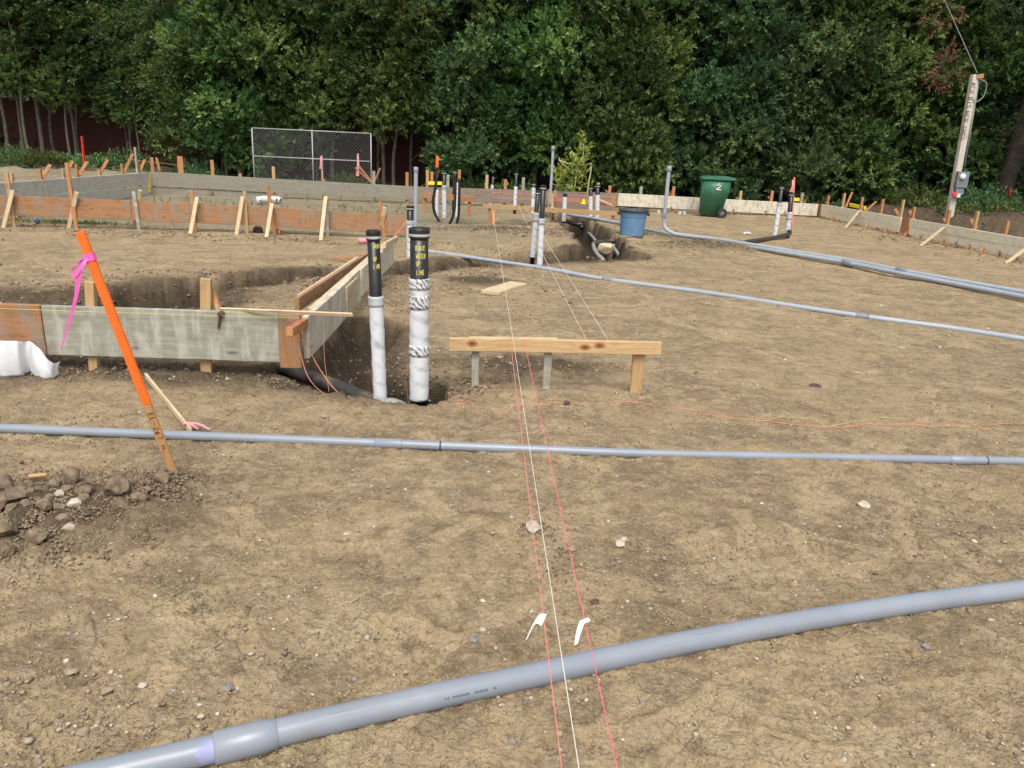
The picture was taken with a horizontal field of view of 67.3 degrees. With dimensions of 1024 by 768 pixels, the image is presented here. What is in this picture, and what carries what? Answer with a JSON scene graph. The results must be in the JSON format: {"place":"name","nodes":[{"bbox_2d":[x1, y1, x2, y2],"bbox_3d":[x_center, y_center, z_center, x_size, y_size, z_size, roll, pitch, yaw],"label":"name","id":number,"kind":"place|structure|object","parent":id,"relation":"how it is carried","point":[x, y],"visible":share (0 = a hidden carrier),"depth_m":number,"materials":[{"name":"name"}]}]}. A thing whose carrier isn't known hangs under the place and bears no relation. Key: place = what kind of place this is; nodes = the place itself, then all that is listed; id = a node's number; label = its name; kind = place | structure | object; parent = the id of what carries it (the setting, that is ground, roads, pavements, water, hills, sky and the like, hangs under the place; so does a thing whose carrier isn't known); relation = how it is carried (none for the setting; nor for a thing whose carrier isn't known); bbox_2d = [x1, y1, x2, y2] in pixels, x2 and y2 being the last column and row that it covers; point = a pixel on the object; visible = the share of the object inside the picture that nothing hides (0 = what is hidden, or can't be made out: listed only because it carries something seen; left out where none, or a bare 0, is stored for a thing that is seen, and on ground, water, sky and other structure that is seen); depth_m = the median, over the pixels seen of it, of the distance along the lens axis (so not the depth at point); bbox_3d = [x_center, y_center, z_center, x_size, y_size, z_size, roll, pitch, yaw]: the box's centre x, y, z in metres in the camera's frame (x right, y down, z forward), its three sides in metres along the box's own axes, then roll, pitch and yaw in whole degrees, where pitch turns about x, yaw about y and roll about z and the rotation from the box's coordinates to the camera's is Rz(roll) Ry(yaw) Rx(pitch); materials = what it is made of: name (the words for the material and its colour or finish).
{"place":"outdoors","nodes":[
{"label":"outdoors","id":0,"kind":"place"},
{"bbox_2d":[0,161,1023,767],"bbox_3d":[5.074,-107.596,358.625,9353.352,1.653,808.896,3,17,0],"label":"ground","id":1,"kind":"structure","parent":0,"point":[642,485],"depth_m":3.68,"materials":[{"name":"soil"}]},
{"bbox_2d":[0,473,13,491],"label":"dirt clod","id":2,"kind":"object","parent":1,"relation":"on","point":[6,479],"visible":0.72,"depth_m":3.42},
{"bbox_2d":[0,542,15,556],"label":"dirt clod","id":3,"kind":"object","parent":1,"relation":"on","point":[7,549],"visible":1,"depth_m":2.96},
{"bbox_2d":[0,515,18,536],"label":"dirt clod","id":4,"kind":"object","parent":1,"relation":"on","point":[8,525],"visible":1,"depth_m":3.04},
{"bbox_2d":[1,487,26,501],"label":"dirt clod","id":5,"kind":"object","parent":1,"relation":"on","point":[12,493],"visible":0.94,"depth_m":3.24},
{"bbox_2d":[0,141,47,167],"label":"shrub","id":6,"kind":"object","parent":1,"relation":"on","point":[6,157],"visible":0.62,"depth_m":24.15,"materials":[{"name":"green plant"}]},
{"bbox_2d":[0,0,55,154],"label":"hedge tree","id":7,"kind":"object","parent":1,"relation":"on","point":[14,94],"visible":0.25,"depth_m":25.18,"materials":[{"name":"green plant"}]},
{"bbox_2d":[0,341,59,378],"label":"foam sheet","id":8,"kind":"object","parent":1,"relation":"on","point":[18,358],"visible":0.99,"depth_m":5.13,"materials":[{"name":"white plastic"}]},
{"bbox_2d":[24,528,47,544],"bbox_3d":[-1.886,0.603,3.057,0.092,0.060,0.062,8,18,15],"label":"dirt clod","id":9,"kind":"object","parent":1,"relation":"on","point":[34,536],"visible":1,"depth_m":3.03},
{"bbox_2d":[18,148,63,167],"bbox_3d":[-14.798,-7.114,24.166,1.340,0.653,1.324,3,17,0],"label":"shrub","id":10,"kind":"object","parent":1,"relation":"on","point":[47,155],"visible":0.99,"depth_m":23.99,"materials":[{"name":"green plant"}]},
{"bbox_2d":[35,497,52,511],"bbox_3d":[-1.954,0.509,3.217,0.066,0.056,0.061,3,17,0],"label":"dirt clod","id":11,"kind":"object","parent":1,"relation":"on","point":[45,504],"visible":1,"depth_m":3.20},
{"bbox_2d":[0,0,96,167],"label":"hedge tree","id":12,"kind":"object","parent":1,"relation":"on","point":[5,14],"visible":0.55,"depth_m":24.48,"materials":[{"name":"green plant"}]},
{"bbox_2d":[0,17,100,148],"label":"tree","id":13,"kind":"object","parent":1,"relation":"on","point":[8,95],"depth_m":27.79,"materials":[{"name":"green plant"}]},
{"bbox_2d":[0,0,121,156],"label":"hedge tree","id":14,"kind":"object","parent":1,"relation":"on","point":[59,18],"visible":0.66,"depth_m":24.60,"materials":[{"name":"green plant"}]},
{"bbox_2d":[62,466,79,484],"bbox_3d":[-1.980,0.417,3.458,0.072,0.096,0.081,-7,20,-29],"label":"dirt clod","id":15,"kind":"object","parent":1,"relation":"on","point":[70,474],"visible":0.9,"depth_m":3.43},
{"bbox_2d":[0,147,150,216],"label":"formwork","id":16,"kind":"object","parent":1,"relation":"on","point":[87,187],"visible":0.74,"depth_m":17.12,"materials":[{"name":"grey wood"}]},
{"bbox_2d":[2,216,172,226],"bbox_3d":[-7.624,-2.909,13.687,3.188,0.139,0.755,3,17,0],"label":"grass tuft","id":17,"kind":"object","parent":1,"relation":"on","point":[86,222],"visible":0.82,"depth_m":13.63,"materials":[{"name":"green plant"}]},
{"bbox_2d":[69,151,110,169],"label":"shrub","id":18,"kind":"object","parent":1,"relation":"on","point":[78,160],"visible":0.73,"depth_m":24.32,"materials":[{"name":"green plant"}]},
{"bbox_2d":[104,473,129,494],"bbox_3d":[-1.760,0.449,3.435,0.099,0.101,0.135,3,17,0],"label":"dirt clod","id":19,"kind":"object","parent":1,"relation":"on","point":[118,484],"visible":1,"depth_m":3.40,"materials":[{"name":"soil"}]},
{"bbox_2d":[77,0,161,166],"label":"hedge tree","id":20,"kind":"object","parent":1,"relation":"on","point":[126,27],"visible":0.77,"depth_m":25.25,"materials":[{"name":"green plant"}]},
{"bbox_2d":[97,143,150,171],"bbox_3d":[-12.427,-7.253,24.628,1.813,0.976,1.658,7,18,14],"label":"shrub","id":21,"kind":"object","parent":1,"relation":"on","point":[113,160],"visible":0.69,"depth_m":24.47,"materials":[{"name":"green plant"}]},
{"bbox_2d":[75,231,177,471],"bbox_3d":[-1.766,-0.073,3.588,0.400,1.250,0.022,4,17,4],"label":"survey stake","id":22,"kind":"object","parent":1,"relation":"on","point":[114,320],"visible":0.99,"depth_m":3.56,"materials":[{"name":"orange paint"}]},
{"bbox_2d":[60,252,96,348],"bbox_3d":[-1.964,-0.371,3.477,0.198,0.445,0.056,-3,18,-19],"label":"ribbon","id":23,"kind":"object","parent":22,"relation":"attached to","point":[88,257],"visible":1,"depth_m":3.44,"materials":[{"name":"plastic"}]},
{"bbox_2d":[102,0,165,103],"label":"tree","id":24,"kind":"object","parent":1,"relation":"on","point":[157,48],"visible":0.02,"depth_m":28.08,"materials":[{"name":"green plant"}]},
{"bbox_2d":[0,278,302,372],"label":"formwork","id":25,"kind":"object","parent":1,"relation":"on","point":[194,334],"visible":0.76,"depth_m":5.25,"materials":[{"name":"grey wood"}]},
{"bbox_2d":[220,307,352,316],"bbox_3d":[-1.514,-0.480,5.132,0.991,0.029,0.016,4,43,15],"label":"lath","id":26,"kind":"object","parent":25,"relation":"on","point":[297,312],"visible":0.86,"depth_m":5.12,"materials":[{"name":"brown wood"}]},
{"bbox_2d":[153,471,170,483],"bbox_3d":[-1.652,0.442,3.628,0.074,0.051,0.051,3,17,0],"label":"dirt clod","id":27,"kind":"object","parent":1,"relation":"on","point":[163,477],"visible":1,"depth_m":3.61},
{"bbox_2d":[144,373,191,430],"bbox_3d":[-2.150,0.103,4.784,0.019,0.042,1.153,-11,23,-34],"label":"lath","id":28,"kind":"object","parent":1,"relation":"on","point":[172,408],"visible":0.82,"depth_m":4.73,"materials":[{"name":"brown wood"}]},
{"bbox_2d":[122,0,254,144],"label":"tree","id":29,"kind":"object","parent":1,"relation":"on","point":[154,16],"visible":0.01,"depth_m":26.82,"materials":[{"name":"green plant"}]},
{"bbox_2d":[124,0,258,174],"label":"hedge tree","id":30,"kind":"object","parent":1,"relation":"on","point":[158,136],"visible":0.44,"depth_m":24.47,"materials":[{"name":"green plant"}]},
{"bbox_2d":[172,154,223,175],"bbox_3d":[-10.173,-6.992,24.850,1.570,0.888,1.640,3,17,0],"label":"shrub","id":31,"kind":"object","parent":1,"relation":"on","point":[195,167],"visible":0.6,"depth_m":24.74,"materials":[{"name":"green plant"}]},
{"bbox_2d":[0,163,405,239],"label":"formwork","id":32,"kind":"object","parent":1,"relation":"on","point":[136,209],"visible":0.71,"depth_m":13.14,"materials":[{"name":"brown wood"}]},
{"bbox_2d":[150,0,311,177],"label":"hedge tree","id":33,"kind":"object","parent":1,"relation":"on","point":[224,110],"visible":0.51,"depth_m":24.09,"materials":[{"name":"green plant"}]},
{"bbox_2d":[170,0,337,177],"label":"hedge tree","id":34,"kind":"object","parent":1,"relation":"on","point":[252,37],"visible":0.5,"depth_m":24.13,"materials":[{"name":"green plant"}]},
{"bbox_2d":[146,194,405,214],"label":"weeds","id":35,"kind":"object","parent":1,"relation":"on","point":[251,203],"visible":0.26,"depth_m":17.84,"materials":[{"name":"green plant"}]},
{"bbox_2d":[251,127,371,183],"bbox_3d":[-6.160,-6.816,23.731,3.672,1.930,0.036,3,17,0],"label":"chain link panel","id":36,"kind":"object","parent":1,"relation":"on","point":[312,158],"visible":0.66,"depth_m":23.65,"materials":[{"name":"metal"}]},
{"bbox_2d":[239,0,394,181],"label":"hedge tree","id":37,"kind":"object","parent":1,"relation":"on","point":[331,64],"visible":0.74,"depth_m":24.02,"materials":[{"name":"green plant"}]},
{"bbox_2d":[275,362,372,398],"bbox_3d":[-1.433,-0.032,5.670,1.624,0.276,0.180,14,20,32],"label":"drain pipe","id":38,"kind":"object","parent":1,"relation":"on","point":[318,379],"visible":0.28,"depth_m":5.59,"materials":[{"name":"plastic"}]},
{"bbox_2d":[295,240,386,310],"bbox_3d":[-1.667,-1.024,7.972,0.095,0.505,3.979,3,17,1],"label":"formwork","id":39,"kind":"object","parent":1,"relation":"on","point":[313,292],"visible":0.58,"depth_m":6.79,"materials":[{"name":"brown wood"}]},
{"bbox_2d":[286,236,398,358],"bbox_3d":[-1.488,-1.028,7.513,0.141,0.396,5.465,2,17,-1],"label":"formwork","id":40,"kind":"object","parent":1,"relation":"on","point":[347,291],"visible":0.86,"depth_m":6.29,"materials":[{"name":"brown wood"}]},
{"bbox_2d":[324,171,367,183],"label":"shrub","id":41,"kind":"object","parent":1,"relation":"on","point":[352,179],"visible":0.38,"depth_m":24.75,"materials":[{"name":"green plant"}]},
{"bbox_2d":[366,229,386,401],"bbox_3d":[-0.880,-0.393,5.012,0.134,1.204,0.102,3,17,0],"label":"drain riser","id":42,"kind":"object","parent":1,"relation":"on","point":[376,307],"visible":0.95,"depth_m":4.96,"materials":[{"name":"plastic"}]},
{"bbox_2d":[307,0,459,184],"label":"hedge tree","id":43,"kind":"object","parent":1,"relation":"on","point":[393,75],"visible":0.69,"depth_m":23.81,"materials":[{"name":"green plant"}]},
{"bbox_2d":[406,205,413,257],"bbox_3d":[-1.508,-2.229,11.388,0.123,0.804,0.122,3,17,0],"label":"drain riser","id":44,"kind":"object","parent":1,"relation":"on","point":[410,216],"visible":0.59,"depth_m":11.30,"materials":[{"name":"plastic"}]},
{"bbox_2d":[408,227,429,405],"bbox_3d":[-0.602,-0.392,4.978,0.145,1.225,0.138,3,17,0],"label":"drain riser","id":45,"kind":"object","parent":1,"relation":"on","point":[419,300],"visible":1,"depth_m":4.91,"materials":[{"name":"plastic"}]},
{"bbox_2d":[0,150,863,204],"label":"undergrowth","id":46,"kind":"object","parent":1,"relation":"on","point":[171,162],"visible":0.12,"depth_m":26.25,"materials":[{"name":"green plant"}]},
{"bbox_2d":[350,0,518,186],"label":"hedge tree","id":47,"kind":"object","parent":1,"relation":"on","point":[397,100],"visible":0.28,"depth_m":24.04,"materials":[{"name":"green plant"}]},
{"bbox_2d":[432,167,440,221],"bbox_3d":[-1.628,-4.100,16.816,0.247,1.229,0.078,3,17,0],"label":"bent conduit","id":48,"kind":"object","parent":1,"relation":"on","point":[434,193],"visible":0.96,"depth_m":16.78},
{"bbox_2d":[442,171,446,217],"bbox_3d":[-1.581,-4.383,17.910,0.132,1.101,0.116,3,17,0],"label":"drain riser","id":49,"kind":"object","parent":1,"relation":"on","point":[444,188],"visible":0.98,"depth_m":17.86,"materials":[{"name":"plastic"}]},
{"bbox_2d":[423,193,473,215],"bbox_3d":[-1.579,-4.410,19.002,1.463,0.538,0.108,11,19,24],"label":"batter board","id":50,"kind":"object","parent":1,"relation":"on","point":[469,199],"visible":0.63,"depth_m":18.86,"materials":[{"name":"orange wood"}]},
{"bbox_2d":[398,0,545,187],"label":"hedge tree","id":51,"kind":"object","parent":1,"relation":"on","point":[470,146],"visible":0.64,"depth_m":24.06,"materials":[{"name":"green plant"}]},
{"bbox_2d":[150,156,818,215],"bbox_3d":[-0.168,-5.699,22.503,19.553,1.084,0.576,0,17,-9],"label":"formwork","id":52,"kind":"object","parent":1,"relation":"on","point":[212,184],"visible":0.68,"depth_m":21.80,"materials":[{"name":"grey wood"}]},
{"bbox_2d":[0,97,974,204],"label":"wooden fence","id":53,"kind":"object","parent":1,"relation":"on","point":[102,137],"visible":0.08,"depth_m":27.46,"materials":[{"name":"brown wood"}]},
{"bbox_2d":[481,281,526,295],"bbox_3d":[-0.087,-1.143,9.176,0.236,0.046,0.780,11,19,24],"label":"plank","id":54,"kind":"object","parent":1,"relation":"on","point":[499,290],"visible":0.98,"depth_m":9.05,"materials":[{"name":"brown wood"}]},
{"bbox_2d":[0,209,1022,611],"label":"soil crumbs","id":55,"kind":"object","parent":1,"relation":"on","point":[92,479],"visible":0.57,"depth_m":5.28,"materials":[{"name":"soil"}]},
{"bbox_2d":[0,274,1023,767],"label":"soil crumbs","id":56,"kind":"object","parent":1,"relation":"on","point":[546,576],"visible":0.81,"depth_m":2.96,"materials":[{"name":"soil"}]},
{"bbox_2d":[0,206,1023,767],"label":"pebbles","id":57,"kind":"object","parent":1,"relation":"on","point":[354,678],"visible":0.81,"depth_m":2.64,"materials":[{"name":"stone"}]},
{"bbox_2d":[0,423,1023,464],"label":"conduit","id":58,"kind":"object","parent":1,"relation":"on","point":[384,443],"visible":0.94,"depth_m":4.27,"materials":[{"name":"grey plastic"}]},
{"bbox_2d":[15,358,1023,757],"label":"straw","id":59,"kind":"object","parent":1,"relation":"on","point":[521,634],"visible":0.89,"depth_m":2.72,"materials":[{"name":"beige plant"}]},
{"bbox_2d":[448,0,607,189],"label":"hedge tree","id":60,"kind":"object","parent":1,"relation":"on","point":[488,94],"visible":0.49,"depth_m":24.15,"materials":[{"name":"green plant"}]},
{"bbox_2d":[530,190,539,263],"bbox_3d":[0.343,-2.297,11.416,0.106,1.126,0.086,3,17,0],"label":"drain riser","id":61,"kind":"object","parent":1,"relation":"on","point":[534,228],"visible":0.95,"depth_m":11.38,"materials":[{"name":"plastic"}]},
{"bbox_2d":[537,185,545,264],"bbox_3d":[0.424,-2.250,11.122,0.100,1.213,0.098,3,17,0],"label":"drain riser","id":62,"kind":"object","parent":1,"relation":"on","point":[541,224],"visible":0.95,"depth_m":11.08,"materials":[{"name":"plastic"}]},
{"bbox_2d":[61,579,1023,767],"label":"conduit","id":63,"kind":"object","parent":1,"relation":"on","point":[227,745],"visible":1,"depth_m":2.38,"materials":[{"name":"grey plastic"}]},
{"bbox_2d":[483,203,619,224],"bbox_3d":[0.861,-4.082,18.375,4.384,0.529,0.816,-13,23,-41],"label":"batter board","id":64,"kind":"object","parent":1,"relation":"on","point":[553,210],"visible":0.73,"depth_m":18.00,"materials":[{"name":"beige wood"}]},
{"bbox_2d":[491,204,578,767],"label":"string line","id":65,"kind":"object","parent":64,"relation":"attached to","point":[545,550],"visible":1,"depth_m":2.35,"materials":[{"name":"fabric"}]},
{"bbox_2d":[449,336,661,394],"bbox_3d":[0.293,-0.111,5.373,1.466,0.447,0.094,2,17,-3],"label":"batter board","id":66,"kind":"object","parent":1,"relation":"on","point":[638,351],"visible":0.81,"depth_m":5.30,"materials":[{"name":"brown wood"}]},
{"bbox_2d":[510,339,561,767],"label":"string line","id":67,"kind":"object","parent":66,"relation":"attached to","point":[539,581],"visible":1,"depth_m":2.26,"materials":[{"name":"fabric"}]},
{"bbox_2d":[523,338,617,767],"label":"string line","id":68,"kind":"object","parent":66,"relation":"attached to","point":[576,581],"visible":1,"depth_m":2.27,"materials":[{"name":"fabric"}]},
{"bbox_2d":[488,0,648,191],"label":"hedge tree","id":69,"kind":"object","parent":1,"relation":"on","point":[548,42],"visible":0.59,"depth_m":23.58,"materials":[{"name":"green plant"}]},
{"bbox_2d":[552,129,595,191],"bbox_3d":[1.784,-6.451,22.516,1.333,1.925,0.988,3,17,0],"label":"sapling","id":70,"kind":"object","parent":1,"relation":"on","point":[562,171],"visible":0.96,"depth_m":22.52,"materials":[{"name":"green plant"}]},
{"bbox_2d":[548,190,614,210],"bbox_3d":[1.985,-5.162,21.906,1.930,0.601,1.063,3,17,0],"label":"batter board","id":71,"kind":"object","parent":1,"relation":"on","point":[610,206],"visible":0.62,"depth_m":21.94,"materials":[{"name":"brown wood"}]},
{"bbox_2d":[597,243,614,254],"bbox_3d":[1.866,-2.716,15.380,0.381,0.208,0.657,3,17,0],"label":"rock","id":72,"kind":"object","parent":1,"relation":"on","point":[605,248],"visible":0.78,"depth_m":15.20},
{"bbox_2d":[549,0,708,207],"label":"hedge tree","id":73,"kind":"object","parent":1,"relation":"on","point":[628,128],"visible":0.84,"depth_m":23.08,"materials":[{"name":"green plant"}]},
{"bbox_2d":[617,208,649,235],"bbox_3d":[2.527,-3.380,16.093,0.623,0.540,0.623,-11,22,-38],"label":"plastic tub","id":74,"kind":"object","parent":1,"relation":"on","point":[632,221],"visible":0.98,"depth_m":15.89,"materials":[{"name":"plastic"}]},
{"bbox_2d":[620,175,671,195],"bbox_3d":[4.349,-6.245,24.759,1.809,1.065,1.978,-4,18,-22],"label":"shrub","id":75,"kind":"object","parent":1,"relation":"on","point":[648,189],"visible":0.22,"depth_m":24.51,"materials":[{"name":"green plant"}]},
{"bbox_2d":[604,0,765,196],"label":"hedge tree","id":76,"kind":"object","parent":1,"relation":"on","point":[722,77],"visible":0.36,"depth_m":23.93,"materials":[{"name":"green plant"}]},
{"bbox_2d":[699,176,735,217],"bbox_3d":[5.868,-5.407,22.187,0.980,1.155,0.741,4,17,6],"label":"wheelie bin","id":77,"kind":"object","parent":1,"relation":"on","point":[714,191],"visible":1,"depth_m":21.90,"materials":[{"name":"plastic"}]},
{"bbox_2d":[414,167,1023,341],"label":"conduit","id":78,"kind":"object","parent":1,"relation":"on","point":[845,313],"visible":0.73,"depth_m":9.30,"materials":[{"name":"plastic"}]},
{"bbox_2d":[659,0,812,200],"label":"hedge tree","id":79,"kind":"object","parent":1,"relation":"on","point":[760,125],"visible":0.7,"depth_m":23.57,"materials":[{"name":"green plant"}]},
{"bbox_2d":[499,401,1023,426],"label":"loose string","id":80,"kind":"object","parent":1,"relation":"on","point":[743,419],"visible":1,"depth_m":5.05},
{"bbox_2d":[745,229,791,242],"bbox_3d":[5.353,-3.087,16.228,2.796,0.221,0.555,-12,22,-39],"label":"drain pipe","id":81,"kind":"object","parent":1,"relation":"on","point":[774,237],"visible":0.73,"depth_m":16.27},
{"bbox_2d":[772,186,783,235],"bbox_3d":[5.795,-3.714,16.753,0.107,1.162,0.106,3,17,0],"label":"drain riser","id":82,"kind":"object","parent":1,"relation":"on","point":[777,216],"visible":0.93,"depth_m":16.70,"materials":[{"name":"plastic"}]},
{"bbox_2d":[698,0,859,200],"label":"hedge tree","id":83,"kind":"object","parent":1,"relation":"on","point":[815,68],"visible":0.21,"depth_m":23.87,"materials":[{"name":"green plant"}]},
{"bbox_2d":[549,146,1023,299],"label":"conduit","id":84,"kind":"object","parent":1,"relation":"on","point":[846,262],"visible":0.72,"depth_m":12.62,"materials":[{"name":"plastic"}]},
{"bbox_2d":[785,193,794,237],"bbox_3d":[6.196,-3.751,17.199,0.158,1.012,0.126,3,17,0],"label":"drain riser","id":85,"kind":"object","parent":1,"relation":"on","point":[789,212],"visible":0.94,"depth_m":17.14,"materials":[{"name":"plastic"}]},
{"bbox_2d":[785,181,845,206],"bbox_3d":[9.781,-5.931,24.576,1.947,1.065,1.963,3,17,0],"label":"shrub","id":86,"kind":"object","parent":1,"relation":"on","point":[838,202],"visible":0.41,"depth_m":24.43,"materials":[{"name":"green plant"}]},
{"bbox_2d":[738,0,915,203],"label":"hedge tree","id":87,"kind":"object","parent":1,"relation":"on","point":[810,155],"visible":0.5,"depth_m":23.47,"materials":[{"name":"green plant"}]},
{"bbox_2d":[662,166,1023,293],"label":"conduit","id":88,"kind":"object","parent":1,"relation":"on","point":[668,230],"visible":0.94,"depth_m":13.32,"materials":[{"name":"plastic"}]},
{"bbox_2d":[796,0,968,206],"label":"hedge tree","id":89,"kind":"object","parent":1,"relation":"on","point":[881,128],"visible":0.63,"depth_m":23.31,"materials":[{"name":"green plant"}]},
{"bbox_2d":[913,0,967,40],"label":"dead branch","id":90,"kind":"object","parent":89,"relation":"attached to","point":[939,23],"visible":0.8,"depth_m":22.36,"materials":[{"name":"red plant"}]},
{"bbox_2d":[918,36,974,94],"bbox_3d":[12.934,-9.408,22.887,1.437,1.687,1.690,17,22,39],"label":"dead branch","id":91,"kind":"object","parent":89,"relation":"attached to","point":[944,69],"visible":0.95,"depth_m":22.82,"materials":[{"name":"red plant"}]},
{"bbox_2d":[811,192,1023,262],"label":"formwork","id":92,"kind":"object","parent":1,"relation":"on","point":[1000,244],"visible":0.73,"depth_m":17.85,"materials":[{"name":"beige wood"}]},
{"bbox_2d":[889,182,947,207],"bbox_3d":[12.533,-5.783,23.688,1.771,0.871,1.716,3,17,0],"label":"shrub","id":93,"kind":"object","parent":1,"relation":"on","point":[911,195],"visible":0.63,"depth_m":23.49,"materials":[{"name":"green plant"}]},
{"bbox_2d":[840,0,1023,207],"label":"hedge tree","id":94,"kind":"object","parent":1,"relation":"on","point":[989,13],"visible":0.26,"depth_m":23.23,"materials":[{"name":"green plant"}]},
{"bbox_2d":[855,192,1023,215],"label":"ground cover","id":95,"kind":"object","parent":1,"relation":"on","point":[927,203],"visible":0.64,"depth_m":21.75,"materials":[{"name":"green plant"}]},
{"bbox_2d":[876,0,1023,196],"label":"hedge tree","id":96,"kind":"object","parent":1,"relation":"on","point":[1012,65],"visible":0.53,"depth_m":23.55,"materials":[{"name":"green plant"}]},
{"bbox_2d":[944,0,986,217],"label":"power pole","id":97,"kind":"object","parent":1,"relation":"on","point":[959,181],"visible":0.99,"depth_m":19.21,"materials":[{"name":"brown wood"}]},
{"bbox_2d":[922,1,1023,209],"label":"hedge tree","id":98,"kind":"object","parent":1,"relation":"on","point":[933,178],"visible":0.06,"depth_m":25.57,"materials":[{"name":"green plant"}]},
{"bbox_2d":[943,0,1023,210],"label":"redwood","id":99,"kind":"object","parent":1,"relation":"on","point":[1013,155],"visible":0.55,"depth_m":23.09,"materials":[{"name":"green plant"}]},
{"bbox_2d":[956,175,1023,212],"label":"shrub","id":100,"kind":"object","parent":1,"relation":"on","point":[977,199],"visible":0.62,"depth_m":22.83,"materials":[{"name":"green plant"}]},
{"bbox_2d":[959,0,1023,204],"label":"conifer","id":101,"kind":"object","parent":1,"relation":"on","point":[1005,111],"visible":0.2,"depth_m":23.54,"materials":[{"name":"green plant"}]},
{"bbox_2d":[989,19,1023,194],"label":"conifer","id":102,"kind":"object","parent":1,"relation":"on","point":[1022,26],"visible":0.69,"depth_m":22.83,"materials":[{"name":"green plant"}]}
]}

